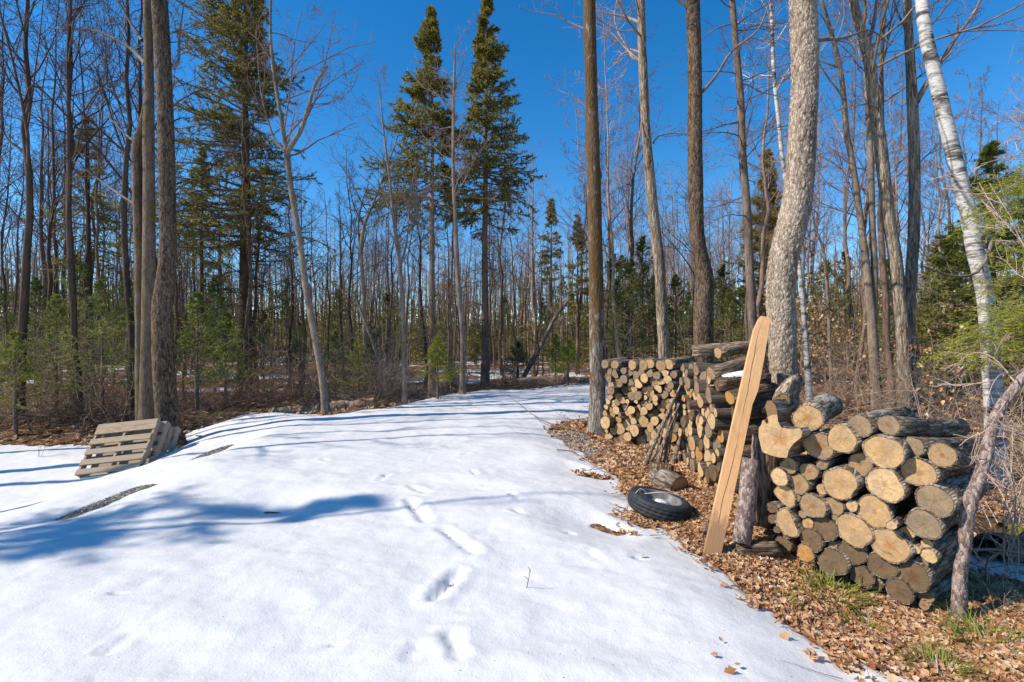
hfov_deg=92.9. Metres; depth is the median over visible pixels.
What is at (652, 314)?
fir sapling
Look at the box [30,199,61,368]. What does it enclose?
bare tree
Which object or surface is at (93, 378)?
bare shrub
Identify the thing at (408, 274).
bare tree
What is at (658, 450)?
leaning pole
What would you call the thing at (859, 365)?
bare shrub
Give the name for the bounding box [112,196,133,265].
bare tree
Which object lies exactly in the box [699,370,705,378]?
firewood log
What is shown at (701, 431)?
firewood log
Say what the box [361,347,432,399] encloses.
bare shrub
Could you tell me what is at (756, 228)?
bare tree
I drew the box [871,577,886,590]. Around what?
firewood log
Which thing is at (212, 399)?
bare shrub
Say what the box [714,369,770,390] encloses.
firewood log
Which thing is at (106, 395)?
bare shrub
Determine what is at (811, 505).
firewood log
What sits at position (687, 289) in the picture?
bare tree
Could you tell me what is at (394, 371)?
bare shrub
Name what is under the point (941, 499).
firewood log
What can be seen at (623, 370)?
firewood log
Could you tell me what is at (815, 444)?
firewood log
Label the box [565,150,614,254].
bare tree
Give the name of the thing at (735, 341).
bare shrub
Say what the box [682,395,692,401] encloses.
firewood log
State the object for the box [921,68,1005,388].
bare tree
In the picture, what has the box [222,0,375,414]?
curved tree
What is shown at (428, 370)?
bare shrub
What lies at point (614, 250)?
bare tree
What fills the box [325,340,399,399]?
bare shrub
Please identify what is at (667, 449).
leaning pole
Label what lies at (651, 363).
firewood log
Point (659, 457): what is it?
leaning pole
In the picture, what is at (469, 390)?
brush heap
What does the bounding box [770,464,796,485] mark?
firewood log
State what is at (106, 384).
bare shrub
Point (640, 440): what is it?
firewood log
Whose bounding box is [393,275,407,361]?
bare tree
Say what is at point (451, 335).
bare tree
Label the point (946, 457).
firewood log
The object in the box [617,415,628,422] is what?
firewood log
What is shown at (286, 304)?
fir sapling
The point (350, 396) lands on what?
brush heap
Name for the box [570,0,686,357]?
ash tree
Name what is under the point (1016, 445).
bare shrub
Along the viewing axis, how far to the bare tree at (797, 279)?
28.92 m
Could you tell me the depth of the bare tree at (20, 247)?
28.00 m
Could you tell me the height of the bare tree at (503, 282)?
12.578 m
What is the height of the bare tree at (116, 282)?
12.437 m
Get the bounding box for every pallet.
[74,418,161,476]
[91,421,170,467]
[116,427,173,455]
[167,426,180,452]
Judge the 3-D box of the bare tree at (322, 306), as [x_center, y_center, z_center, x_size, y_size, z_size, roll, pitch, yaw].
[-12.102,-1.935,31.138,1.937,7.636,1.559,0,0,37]
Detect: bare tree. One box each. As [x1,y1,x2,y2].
[0,0,49,202]
[0,0,62,387]
[0,0,111,395]
[0,0,118,424]
[0,0,143,422]
[0,0,195,316]
[0,14,54,172]
[0,28,132,382]
[0,96,51,376]
[0,99,114,340]
[0,119,84,379]
[0,142,19,247]
[0,178,36,287]
[0,187,39,279]
[0,191,22,337]
[0,206,32,278]
[1,0,156,411]
[1,60,128,377]
[2,119,46,364]
[2,134,83,369]
[7,235,37,307]
[15,163,100,278]
[17,0,109,408]
[17,76,131,373]
[19,231,46,295]
[20,116,118,388]
[22,192,46,357]
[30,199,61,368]
[31,190,83,340]
[33,209,59,360]
[35,0,250,417]
[43,74,183,374]
[52,19,131,400]
[61,188,121,300]
[72,93,130,379]
[74,181,91,331]
[75,140,120,374]
[77,220,132,343]
[85,0,254,201]
[91,161,133,359]
[91,175,177,261]
[94,234,120,364]
[99,103,158,238]
[100,108,133,380]
[109,239,132,344]
[111,185,132,276]
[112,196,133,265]
[116,47,193,271]
[117,165,158,254]
[119,163,218,378]
[128,215,196,365]
[156,174,192,375]
[173,242,193,342]
[174,203,215,402]
[176,195,211,369]
[177,153,270,368]
[177,185,238,375]
[177,239,208,374]
[184,266,215,361]
[196,116,319,393]
[200,61,345,394]
[203,201,238,384]
[204,211,289,295]
[222,217,275,358]
[222,259,238,363]
[232,231,271,368]
[252,222,282,368]
[252,245,281,373]
[252,251,290,356]
[253,241,284,364]
[255,160,354,389]
[260,180,345,385]
[261,220,292,366]
[269,156,320,396]
[270,270,300,363]
[271,217,297,359]
[277,198,339,362]
[294,183,357,373]
[304,283,325,362]
[312,257,332,365]
[313,214,374,369]
[313,259,328,316]
[317,179,369,366]
[324,144,396,383]
[330,245,357,312]
[332,217,388,320]
[334,253,366,370]
[338,240,360,362]
[345,188,389,366]
[354,238,395,329]
[357,230,382,311]
[358,167,415,381]
[360,210,389,374]
[363,211,397,335]
[363,212,410,356]
[366,169,409,362]
[367,217,396,360]
[369,248,396,349]
[377,186,429,368]
[385,259,411,353]
[389,134,451,387]
[392,239,418,342]
[393,227,427,365]
[393,249,417,303]
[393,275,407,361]
[409,219,455,302]
[414,194,460,367]
[414,223,464,292]
[421,213,479,378]
[427,200,489,382]
[434,145,482,387]
[436,251,470,363]
[445,204,499,330]
[462,205,524,294]
[462,215,516,367]
[463,185,508,368]
[463,238,496,355]
[467,253,492,357]
[477,224,505,364]
[478,141,576,376]
[480,205,538,362]
[481,110,527,375]
[488,173,533,378]
[488,233,525,356]
[492,251,512,361]
[493,241,530,353]
[497,187,561,373]
[504,235,552,358]
[505,218,547,364]
[507,225,549,319]
[513,231,565,375]
[524,263,546,323]
[534,235,573,377]
[536,232,573,346]
[542,77,655,373]
[553,198,587,379]
[559,2,643,356]
[561,147,607,360]
[563,106,637,274]
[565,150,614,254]
[573,94,630,242]
[574,254,588,350]
[601,134,643,334]
[602,114,705,356]
[603,197,635,324]
[609,23,680,356]
[610,150,675,355]
[611,153,670,340]
[618,223,650,357]
[620,231,670,356]
[622,122,726,338]
[622,167,684,301]
[624,211,684,354]
[635,186,689,289]
[648,166,712,357]
[661,205,680,357]
[664,207,685,291]
[664,218,692,342]
[664,230,686,347]
[666,134,742,258]
[666,203,689,357]
[668,249,693,287]
[668,251,693,356]
[670,234,693,355]
[672,153,758,342]
[675,218,737,271]
[681,236,693,302]
[683,184,738,336]
[691,200,733,269]
[702,0,817,319]
[705,85,776,340]
[707,183,760,360]
[707,184,758,360]
[710,169,778,306]
[716,196,745,339]
[725,189,755,285]
[728,167,762,315]
[731,89,856,380]
[733,157,776,315]
[736,150,785,368]
[738,134,786,274]
[742,183,821,260]
[761,63,843,207]
[768,111,839,338]
[768,160,838,261]
[771,140,850,384]
[773,115,840,371]
[774,0,939,386]
[777,142,841,334]
[780,24,943,383]
[797,222,837,276]
[802,172,887,364]
[809,183,841,364]
[818,160,886,367]
[819,0,983,407]
[825,55,943,379]
[830,220,880,303]
[831,251,843,357]
[839,14,936,397]
[845,76,930,229]
[851,214,926,290]
[867,63,1014,376]
[875,100,938,362]
[876,149,956,262]
[899,133,953,375]
[901,161,947,374]
[904,64,1022,372]
[917,220,936,360]
[919,83,979,302]
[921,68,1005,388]
[933,91,1023,238]
[949,22,1023,203]
[975,71,1023,198]
[976,85,1023,183]
[982,154,1011,326]
[999,118,1023,349]
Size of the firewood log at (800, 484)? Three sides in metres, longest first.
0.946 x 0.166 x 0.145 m
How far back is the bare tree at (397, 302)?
38.04 m
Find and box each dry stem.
[636,489,689,499]
[795,562,816,607]
[878,547,941,609]
[981,590,1023,646]
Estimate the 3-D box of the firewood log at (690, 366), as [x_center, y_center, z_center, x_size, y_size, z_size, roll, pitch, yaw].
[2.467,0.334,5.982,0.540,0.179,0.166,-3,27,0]
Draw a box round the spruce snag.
[651,0,852,340]
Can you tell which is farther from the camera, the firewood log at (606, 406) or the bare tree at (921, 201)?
the bare tree at (921, 201)
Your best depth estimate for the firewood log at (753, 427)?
4.79 m
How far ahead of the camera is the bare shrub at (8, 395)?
11.81 m
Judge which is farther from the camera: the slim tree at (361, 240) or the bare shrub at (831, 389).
the slim tree at (361, 240)
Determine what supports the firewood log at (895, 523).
on the firewood log at (894, 544)
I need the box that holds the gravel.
[57,429,610,519]
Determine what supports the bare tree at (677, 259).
on the ground
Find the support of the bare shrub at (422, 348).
on the ground
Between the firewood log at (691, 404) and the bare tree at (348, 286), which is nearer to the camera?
the firewood log at (691, 404)
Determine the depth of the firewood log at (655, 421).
7.18 m
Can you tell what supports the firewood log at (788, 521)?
on the firewood log
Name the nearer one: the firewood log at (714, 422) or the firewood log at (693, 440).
the firewood log at (714, 422)
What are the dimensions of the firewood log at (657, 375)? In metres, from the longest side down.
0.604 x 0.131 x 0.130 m
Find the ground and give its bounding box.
[0,318,1023,681]
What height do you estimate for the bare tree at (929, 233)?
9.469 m
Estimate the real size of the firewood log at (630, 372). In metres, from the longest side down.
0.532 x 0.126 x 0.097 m
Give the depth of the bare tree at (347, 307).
27.67 m
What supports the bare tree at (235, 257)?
on the snow
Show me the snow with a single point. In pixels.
(414, 540)
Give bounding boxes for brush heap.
[0,389,134,433]
[178,386,314,411]
[180,407,234,428]
[306,383,419,404]
[439,380,496,393]
[446,374,586,392]
[548,372,588,386]
[806,451,1023,505]
[957,522,1023,595]
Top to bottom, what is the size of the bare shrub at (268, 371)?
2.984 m
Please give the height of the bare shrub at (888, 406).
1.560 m
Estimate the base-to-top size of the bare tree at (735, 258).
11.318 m
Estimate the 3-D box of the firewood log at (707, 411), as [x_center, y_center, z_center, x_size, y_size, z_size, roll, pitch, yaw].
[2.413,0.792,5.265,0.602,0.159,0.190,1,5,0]
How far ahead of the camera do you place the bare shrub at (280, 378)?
14.87 m
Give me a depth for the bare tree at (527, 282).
37.03 m
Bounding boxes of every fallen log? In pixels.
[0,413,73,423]
[193,411,231,420]
[232,411,263,414]
[268,403,320,413]
[330,397,377,410]
[504,375,564,386]
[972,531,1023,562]
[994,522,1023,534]
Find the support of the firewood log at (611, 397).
on the firewood log
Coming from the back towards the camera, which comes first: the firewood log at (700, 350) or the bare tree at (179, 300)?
the bare tree at (179, 300)
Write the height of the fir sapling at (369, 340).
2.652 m
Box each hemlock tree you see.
[878,229,1014,402]
[894,139,1023,411]
[916,144,1023,378]
[920,180,1023,414]
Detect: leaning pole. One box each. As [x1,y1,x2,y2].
[642,385,680,464]
[650,415,674,461]
[653,422,665,456]
[656,409,672,461]
[663,403,679,462]
[670,436,681,464]
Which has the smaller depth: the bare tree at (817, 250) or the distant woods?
the bare tree at (817, 250)
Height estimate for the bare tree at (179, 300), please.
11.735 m
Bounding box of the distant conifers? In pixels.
[0,275,1022,364]
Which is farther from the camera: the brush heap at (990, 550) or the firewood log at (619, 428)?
the firewood log at (619, 428)
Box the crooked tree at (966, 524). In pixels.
[927,110,1023,620]
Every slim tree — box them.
[315,62,463,403]
[327,89,429,379]
[391,12,514,393]
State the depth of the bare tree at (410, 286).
30.45 m
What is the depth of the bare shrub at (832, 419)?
8.02 m
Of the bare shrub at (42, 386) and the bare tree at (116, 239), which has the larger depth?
the bare tree at (116, 239)
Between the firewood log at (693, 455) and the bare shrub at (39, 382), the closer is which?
the firewood log at (693, 455)
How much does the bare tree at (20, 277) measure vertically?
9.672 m
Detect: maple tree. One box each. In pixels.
[115,0,221,450]
[600,0,789,361]
[759,0,901,410]
[765,0,890,460]
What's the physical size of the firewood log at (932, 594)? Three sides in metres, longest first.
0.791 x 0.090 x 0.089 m
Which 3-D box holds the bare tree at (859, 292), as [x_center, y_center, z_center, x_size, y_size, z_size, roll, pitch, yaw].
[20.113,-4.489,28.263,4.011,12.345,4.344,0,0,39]
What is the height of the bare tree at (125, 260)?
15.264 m
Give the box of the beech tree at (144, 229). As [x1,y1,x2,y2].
[28,0,155,420]
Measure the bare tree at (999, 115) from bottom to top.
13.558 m
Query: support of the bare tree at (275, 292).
on the ground
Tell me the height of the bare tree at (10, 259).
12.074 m
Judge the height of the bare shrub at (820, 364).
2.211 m
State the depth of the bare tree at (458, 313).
19.54 m
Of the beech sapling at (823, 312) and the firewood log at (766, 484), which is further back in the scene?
the beech sapling at (823, 312)
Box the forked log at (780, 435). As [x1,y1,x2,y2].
[758,399,819,457]
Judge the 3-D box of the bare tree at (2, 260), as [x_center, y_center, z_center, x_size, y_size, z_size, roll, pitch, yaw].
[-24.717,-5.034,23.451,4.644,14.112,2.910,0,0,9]
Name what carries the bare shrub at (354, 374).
on the ground
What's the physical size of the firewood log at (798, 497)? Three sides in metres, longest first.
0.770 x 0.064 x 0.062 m
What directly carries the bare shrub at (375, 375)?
on the ground
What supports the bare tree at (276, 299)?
on the ground
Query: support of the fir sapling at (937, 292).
on the ground
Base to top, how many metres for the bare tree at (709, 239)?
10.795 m
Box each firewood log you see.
[578,420,587,425]
[600,415,616,428]
[601,357,630,368]
[603,409,609,415]
[604,404,610,409]
[605,432,617,439]
[606,374,617,382]
[607,368,612,374]
[608,386,620,394]
[608,395,615,399]
[610,428,624,435]
[611,359,634,368]
[611,368,624,378]
[612,406,623,414]
[613,377,626,387]
[614,398,622,405]
[614,422,628,434]
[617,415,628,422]
[618,411,624,416]
[619,396,628,403]
[619,433,627,443]
[620,367,628,373]
[620,374,632,383]
[621,386,629,394]
[623,418,630,430]
[623,431,636,441]
[624,403,635,408]
[625,399,633,403]
[627,369,636,375]
[627,379,634,385]
[627,405,638,414]
[628,357,656,369]
[628,391,635,400]
[629,424,646,436]
[630,417,638,423]
[631,386,641,393]
[633,370,639,379]
[634,378,649,388]
[634,391,646,400]
[636,434,648,445]
[638,368,646,375]
[638,415,650,427]
[639,360,656,370]
[640,373,649,382]
[640,399,647,406]
[640,406,651,414]
[642,386,647,394]
[643,429,650,441]
[645,403,656,409]
[646,358,669,367]
[646,369,658,377]
[647,385,654,392]
[647,422,655,432]
[648,467,659,481]
[649,377,664,386]
[649,439,660,447]
[650,390,659,396]
[650,415,661,425]
[650,428,662,440]
[651,409,661,415]
[652,371,668,379]
[652,394,667,401]
[653,469,687,490]
[654,385,664,392]
[655,360,680,371]
[657,378,665,384]
[658,412,667,418]
[660,390,670,398]
[660,399,666,407]
[661,369,675,376]
[663,375,682,383]
[664,356,695,369]
[665,403,682,412]
[667,381,683,389]
[669,389,686,397]
[670,369,682,378]
[670,420,681,432]
[671,432,684,442]
[671,441,683,450]
[672,409,682,416]
[673,400,686,407]
[678,428,686,437]
[679,377,684,385]
[680,415,688,427]
[681,363,688,372]
[681,439,687,447]
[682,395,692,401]
[682,452,690,462]
[684,369,693,376]
[684,376,693,388]
[686,400,699,409]
[687,423,697,436]
[688,361,727,368]
[688,410,698,420]
[688,435,699,450]
[689,420,696,426]
[689,458,697,472]
[691,450,695,457]
[692,341,746,356]
[693,362,719,365]
[693,363,719,375]
[694,379,706,396]
[695,446,703,460]
[697,392,708,408]
[697,421,704,438]
[697,461,706,477]
[698,439,703,450]
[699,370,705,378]
[699,416,706,424]
[702,521,708,533]
[703,435,712,448]
[704,406,765,419]
[704,422,717,438]
[704,449,714,461]
[705,386,760,403]
[705,467,715,483]
[706,354,767,379]
[706,369,763,384]
[707,412,765,429]
[708,463,719,481]
[709,401,762,412]
[711,452,723,463]
[713,408,731,417]
[713,437,745,449]
[714,341,766,357]
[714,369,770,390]
[715,448,725,456]
[716,461,741,472]
[717,430,751,443]
[724,383,773,404]
[731,401,766,418]
[732,457,759,545]
[734,485,738,493]
[734,541,781,556]
[736,467,740,484]
[741,444,750,460]
[746,421,761,438]
[751,434,760,459]
[754,449,780,528]
[760,394,772,401]
[766,500,785,512]
[767,513,775,523]
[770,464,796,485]
[772,373,802,404]
[773,485,816,507]
[773,525,780,533]
[775,505,804,537]
[775,535,801,551]
[780,454,818,473]
[789,468,821,494]
[791,394,842,430]
[794,491,817,501]
[797,543,821,562]
[798,510,807,517]
[799,461,829,479]
[799,492,840,517]
[800,527,841,552]
[802,428,856,459]
[802,517,814,527]
[813,513,839,541]
[816,451,857,469]
[816,483,826,494]
[817,547,864,575]
[822,461,872,500]
[824,490,867,515]
[827,423,875,453]
[828,539,842,549]
[835,511,891,548]
[837,540,872,564]
[845,491,870,511]
[847,407,915,437]
[848,450,875,476]
[850,562,877,588]
[856,492,916,529]
[862,432,921,468]
[865,466,935,503]
[867,538,907,578]
[870,524,922,563]
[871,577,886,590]
[876,415,970,436]
[885,573,927,604]
[886,509,910,529]
[897,544,971,592]
[899,456,958,485]
[900,524,916,538]
[901,436,981,456]
[904,505,977,539]
[909,524,954,554]
[914,474,986,518]
[915,554,930,566]
[918,570,952,602]
[919,599,937,610]
[920,523,956,547]
[920,523,957,563]
[927,442,975,473]
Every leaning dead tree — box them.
[240,328,308,400]
[329,274,397,402]
[520,293,573,377]
[807,209,853,391]
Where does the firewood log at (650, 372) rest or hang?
on the firewood log at (653, 382)
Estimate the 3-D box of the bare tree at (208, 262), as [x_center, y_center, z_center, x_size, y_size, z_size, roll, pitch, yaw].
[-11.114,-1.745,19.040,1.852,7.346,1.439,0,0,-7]
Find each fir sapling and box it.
[0,278,48,404]
[0,293,110,413]
[0,331,69,435]
[1,276,88,399]
[11,254,122,411]
[12,275,134,426]
[84,278,178,403]
[173,291,245,413]
[174,279,257,402]
[180,311,268,410]
[234,310,299,392]
[264,278,308,373]
[276,322,314,387]
[312,289,361,369]
[314,329,360,397]
[332,338,377,398]
[347,325,389,383]
[367,292,417,371]
[414,335,464,398]
[428,279,479,369]
[489,295,530,368]
[503,341,535,379]
[521,297,568,377]
[539,333,573,374]
[544,279,588,370]
[548,339,586,385]
[576,254,657,380]
[585,254,656,372]
[588,258,678,386]
[607,235,690,358]
[633,277,686,358]
[647,274,692,357]
[669,291,726,358]
[684,277,744,360]
[713,288,767,361]
[714,264,743,360]
[715,285,767,359]
[796,260,865,389]
[799,251,881,384]
[832,259,935,392]
[877,235,1012,394]
[880,240,977,386]
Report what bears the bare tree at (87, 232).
on the ground
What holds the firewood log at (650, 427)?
on the firewood log at (647, 437)
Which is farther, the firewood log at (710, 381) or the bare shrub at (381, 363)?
the bare shrub at (381, 363)
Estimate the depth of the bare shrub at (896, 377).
8.08 m
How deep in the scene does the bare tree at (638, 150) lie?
18.20 m
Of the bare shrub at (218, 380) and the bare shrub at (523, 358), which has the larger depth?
the bare shrub at (523, 358)
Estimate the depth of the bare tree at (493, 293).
31.13 m
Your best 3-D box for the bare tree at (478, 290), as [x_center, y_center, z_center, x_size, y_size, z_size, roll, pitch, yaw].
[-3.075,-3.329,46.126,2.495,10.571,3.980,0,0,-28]
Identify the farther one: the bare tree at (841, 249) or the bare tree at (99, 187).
the bare tree at (841, 249)
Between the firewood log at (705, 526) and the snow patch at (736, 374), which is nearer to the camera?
the firewood log at (705, 526)
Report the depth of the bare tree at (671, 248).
30.75 m
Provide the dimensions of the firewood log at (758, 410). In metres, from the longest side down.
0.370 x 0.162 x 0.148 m
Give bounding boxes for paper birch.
[731,0,835,400]
[913,0,1023,487]
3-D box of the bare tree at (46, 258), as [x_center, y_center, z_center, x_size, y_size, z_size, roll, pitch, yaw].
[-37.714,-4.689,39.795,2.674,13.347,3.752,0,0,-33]
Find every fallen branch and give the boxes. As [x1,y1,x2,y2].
[870,588,993,669]
[932,653,942,676]
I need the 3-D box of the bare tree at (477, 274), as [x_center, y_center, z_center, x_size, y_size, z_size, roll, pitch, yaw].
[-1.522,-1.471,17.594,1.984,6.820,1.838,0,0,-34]
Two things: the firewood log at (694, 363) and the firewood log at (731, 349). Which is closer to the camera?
the firewood log at (731, 349)
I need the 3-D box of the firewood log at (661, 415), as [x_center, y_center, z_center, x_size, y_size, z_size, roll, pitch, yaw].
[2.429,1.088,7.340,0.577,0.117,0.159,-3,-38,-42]
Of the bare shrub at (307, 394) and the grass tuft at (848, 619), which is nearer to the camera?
the grass tuft at (848, 619)
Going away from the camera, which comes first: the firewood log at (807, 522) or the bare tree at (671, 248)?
the firewood log at (807, 522)
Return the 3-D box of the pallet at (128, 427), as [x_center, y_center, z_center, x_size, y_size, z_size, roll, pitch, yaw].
[-6.159,1.673,7.650,0.954,0.873,0.126,-6,-40,-3]
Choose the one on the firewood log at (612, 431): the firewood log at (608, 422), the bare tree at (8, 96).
the firewood log at (608, 422)
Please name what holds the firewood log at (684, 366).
on the firewood log
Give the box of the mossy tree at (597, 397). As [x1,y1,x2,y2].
[519,0,605,434]
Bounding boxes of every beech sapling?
[762,252,926,397]
[796,272,895,392]
[859,331,1022,437]
[868,290,1022,434]
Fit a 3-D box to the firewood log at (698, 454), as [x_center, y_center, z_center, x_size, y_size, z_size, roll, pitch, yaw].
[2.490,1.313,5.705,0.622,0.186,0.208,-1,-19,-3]
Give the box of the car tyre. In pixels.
[628,486,691,522]
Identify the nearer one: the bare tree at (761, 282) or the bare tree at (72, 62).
the bare tree at (72, 62)
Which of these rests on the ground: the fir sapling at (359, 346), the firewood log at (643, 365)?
the fir sapling at (359, 346)
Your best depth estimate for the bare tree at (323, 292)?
45.55 m
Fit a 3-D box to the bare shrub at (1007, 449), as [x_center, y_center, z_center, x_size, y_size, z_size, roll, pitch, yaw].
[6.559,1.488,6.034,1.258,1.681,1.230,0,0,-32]
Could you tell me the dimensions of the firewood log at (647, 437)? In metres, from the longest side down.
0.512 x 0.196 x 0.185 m
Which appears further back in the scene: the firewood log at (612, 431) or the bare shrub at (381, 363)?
the bare shrub at (381, 363)
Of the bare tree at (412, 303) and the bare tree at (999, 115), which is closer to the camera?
the bare tree at (999, 115)
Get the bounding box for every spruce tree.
[91,0,336,395]
[174,148,237,387]
[348,5,486,397]
[440,0,546,387]
[714,147,833,369]
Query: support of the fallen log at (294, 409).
on the ground
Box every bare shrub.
[0,310,120,413]
[0,330,88,420]
[0,335,74,410]
[0,336,100,403]
[0,365,94,428]
[0,367,46,412]
[1,364,85,407]
[1,383,93,414]
[2,330,132,426]
[6,347,116,402]
[9,324,134,440]
[10,335,96,409]
[17,384,95,428]
[26,360,124,424]
[30,324,127,407]
[32,315,110,403]
[32,365,134,427]
[37,386,122,423]
[38,334,128,409]
[40,309,127,412]
[40,343,125,401]
[54,348,128,410]
[65,332,128,408]
[78,362,131,419]
[88,344,132,401]
[88,360,180,412]
[175,365,199,397]
[176,357,210,404]
[177,361,211,416]
[178,355,212,404]
[178,383,221,410]
[180,394,215,413]
[181,379,227,408]
[187,359,243,397]
[189,376,243,416]
[189,384,244,410]
[194,343,275,409]
[199,345,278,406]
[206,344,276,394]
[219,354,264,396]
[222,333,298,407]
[223,363,275,406]
[231,376,284,404]
[232,322,299,395]
[246,377,294,407]
[247,357,311,398]
[250,316,365,401]
[250,363,301,402]
[252,368,310,407]
[254,365,296,405]
[257,383,291,401]
[261,360,306,397]
[270,338,335,405]
[273,322,348,393]
[275,369,318,399]
[279,380,315,401]
[284,334,362,397]
[284,337,348,397]
[284,386,318,402]
[286,354,371,400]
[289,372,332,401]
[291,348,357,400]
[306,370,364,402]
[311,364,352,399]
[322,337,401,399]
[323,341,383,394]
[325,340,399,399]
[326,330,387,393]
[327,348,384,399]
[328,354,375,396]
[331,312,445,400]
[334,335,396,395]
[335,332,420,399]
[336,333,422,402]
[343,358,416,399]
[344,322,420,397]
[347,338,418,395]
[350,349,421,392]
[351,333,423,400]
[357,359,427,404]
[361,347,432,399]
[363,355,401,404]
[373,361,425,401]
[375,338,426,393]
[381,339,459,397]
[400,374,427,399]
[409,340,456,385]
[410,326,443,372]
[421,336,477,385]
[445,361,467,390]
[447,344,489,382]
[452,341,474,386]
[456,351,502,384]
[458,339,510,385]
[468,347,510,385]
[475,345,532,385]
[489,337,546,377]
[490,352,532,384]
[495,367,512,382]
[498,345,538,379]
[498,359,530,379]
[524,336,562,377]
[540,327,583,380]
[605,322,654,356]
[652,316,727,355]
[720,318,767,356]
[797,296,894,399]
[797,328,883,395]
[798,335,866,403]
[799,358,864,429]
[800,376,862,429]
[802,372,870,414]
[803,315,910,428]
[809,309,863,393]
[811,333,939,418]
[815,361,885,410]
[839,355,911,413]
[844,374,1023,557]
[849,369,978,435]
[849,372,886,399]
[851,337,942,398]
[862,345,948,409]
[864,354,980,418]
[867,343,1023,462]
[873,391,896,407]
[882,372,964,411]
[885,385,958,417]
[888,341,955,411]
[916,397,982,436]
[922,404,1023,523]
[924,337,1023,419]
[938,363,1023,412]
[938,385,1023,519]
[942,349,1023,423]
[947,401,1018,436]
[958,400,1017,432]
[964,362,1020,423]
[968,415,1023,576]
[973,395,1023,482]
[975,353,1023,433]
[1007,427,1023,458]
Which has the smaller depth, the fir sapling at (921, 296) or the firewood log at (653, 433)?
the firewood log at (653, 433)
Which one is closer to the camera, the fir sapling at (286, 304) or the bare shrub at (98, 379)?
the bare shrub at (98, 379)
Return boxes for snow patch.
[655,499,669,504]
[721,370,742,376]
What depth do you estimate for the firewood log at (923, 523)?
2.98 m
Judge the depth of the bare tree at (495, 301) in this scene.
36.78 m
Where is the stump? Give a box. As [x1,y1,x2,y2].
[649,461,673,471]
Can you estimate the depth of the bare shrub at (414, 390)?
15.00 m
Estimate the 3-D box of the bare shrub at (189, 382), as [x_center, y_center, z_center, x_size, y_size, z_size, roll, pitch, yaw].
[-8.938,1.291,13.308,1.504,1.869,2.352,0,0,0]
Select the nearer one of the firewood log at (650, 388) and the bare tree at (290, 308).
the firewood log at (650, 388)
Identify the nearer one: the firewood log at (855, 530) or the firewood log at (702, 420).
the firewood log at (855, 530)
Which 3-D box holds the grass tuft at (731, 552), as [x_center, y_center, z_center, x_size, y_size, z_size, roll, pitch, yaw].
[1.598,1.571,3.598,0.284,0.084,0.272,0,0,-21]
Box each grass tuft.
[635,444,663,460]
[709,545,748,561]
[762,585,807,608]
[785,561,895,622]
[791,562,852,586]
[821,603,899,635]
[881,628,999,681]
[914,598,1023,660]
[941,584,1023,620]
[950,572,1023,610]
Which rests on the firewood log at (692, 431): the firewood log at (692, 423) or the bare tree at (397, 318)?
the firewood log at (692, 423)
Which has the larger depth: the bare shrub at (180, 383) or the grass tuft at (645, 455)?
the bare shrub at (180, 383)
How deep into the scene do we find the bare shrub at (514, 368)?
18.01 m
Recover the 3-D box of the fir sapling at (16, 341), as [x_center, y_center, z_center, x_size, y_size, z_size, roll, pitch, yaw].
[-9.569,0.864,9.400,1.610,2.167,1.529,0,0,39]
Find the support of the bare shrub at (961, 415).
on the ground
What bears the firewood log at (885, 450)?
on the firewood log at (889, 485)
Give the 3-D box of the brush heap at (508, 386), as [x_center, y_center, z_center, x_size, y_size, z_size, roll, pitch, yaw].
[0.105,1.571,15.613,4.803,1.050,1.830,0,0,0]
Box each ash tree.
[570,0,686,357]
[818,0,1023,410]
[880,0,990,418]
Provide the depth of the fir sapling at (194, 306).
11.16 m
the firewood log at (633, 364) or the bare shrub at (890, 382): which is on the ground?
the bare shrub at (890, 382)
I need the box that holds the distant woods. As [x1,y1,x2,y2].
[0,205,1023,361]
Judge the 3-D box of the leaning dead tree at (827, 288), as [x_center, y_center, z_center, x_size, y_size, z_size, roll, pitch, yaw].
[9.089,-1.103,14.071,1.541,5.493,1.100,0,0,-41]
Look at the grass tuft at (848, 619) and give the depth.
2.88 m
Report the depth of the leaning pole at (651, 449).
6.34 m
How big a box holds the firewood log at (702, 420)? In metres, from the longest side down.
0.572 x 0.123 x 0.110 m
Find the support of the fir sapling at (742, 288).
on the ground
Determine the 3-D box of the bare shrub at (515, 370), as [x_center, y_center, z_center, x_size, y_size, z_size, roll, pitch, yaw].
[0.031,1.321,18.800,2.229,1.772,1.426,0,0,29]
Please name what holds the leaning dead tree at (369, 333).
on the snow
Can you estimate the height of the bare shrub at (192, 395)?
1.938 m
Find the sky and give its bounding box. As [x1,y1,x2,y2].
[0,0,1023,324]
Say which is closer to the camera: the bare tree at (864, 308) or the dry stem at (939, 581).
the dry stem at (939, 581)
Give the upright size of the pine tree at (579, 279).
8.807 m
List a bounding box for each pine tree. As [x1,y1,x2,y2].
[23,117,133,393]
[536,198,563,372]
[555,214,588,373]
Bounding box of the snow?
[0,356,1023,681]
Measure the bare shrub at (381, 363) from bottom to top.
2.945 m
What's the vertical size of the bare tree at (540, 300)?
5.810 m
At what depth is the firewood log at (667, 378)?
7.03 m
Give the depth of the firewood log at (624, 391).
7.64 m
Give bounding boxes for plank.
[703,316,769,554]
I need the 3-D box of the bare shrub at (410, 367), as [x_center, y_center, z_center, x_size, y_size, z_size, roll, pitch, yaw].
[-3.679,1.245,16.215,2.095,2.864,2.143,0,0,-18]
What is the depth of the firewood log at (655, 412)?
7.26 m
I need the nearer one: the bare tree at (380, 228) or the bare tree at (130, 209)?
the bare tree at (130, 209)
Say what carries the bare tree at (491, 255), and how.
on the ground

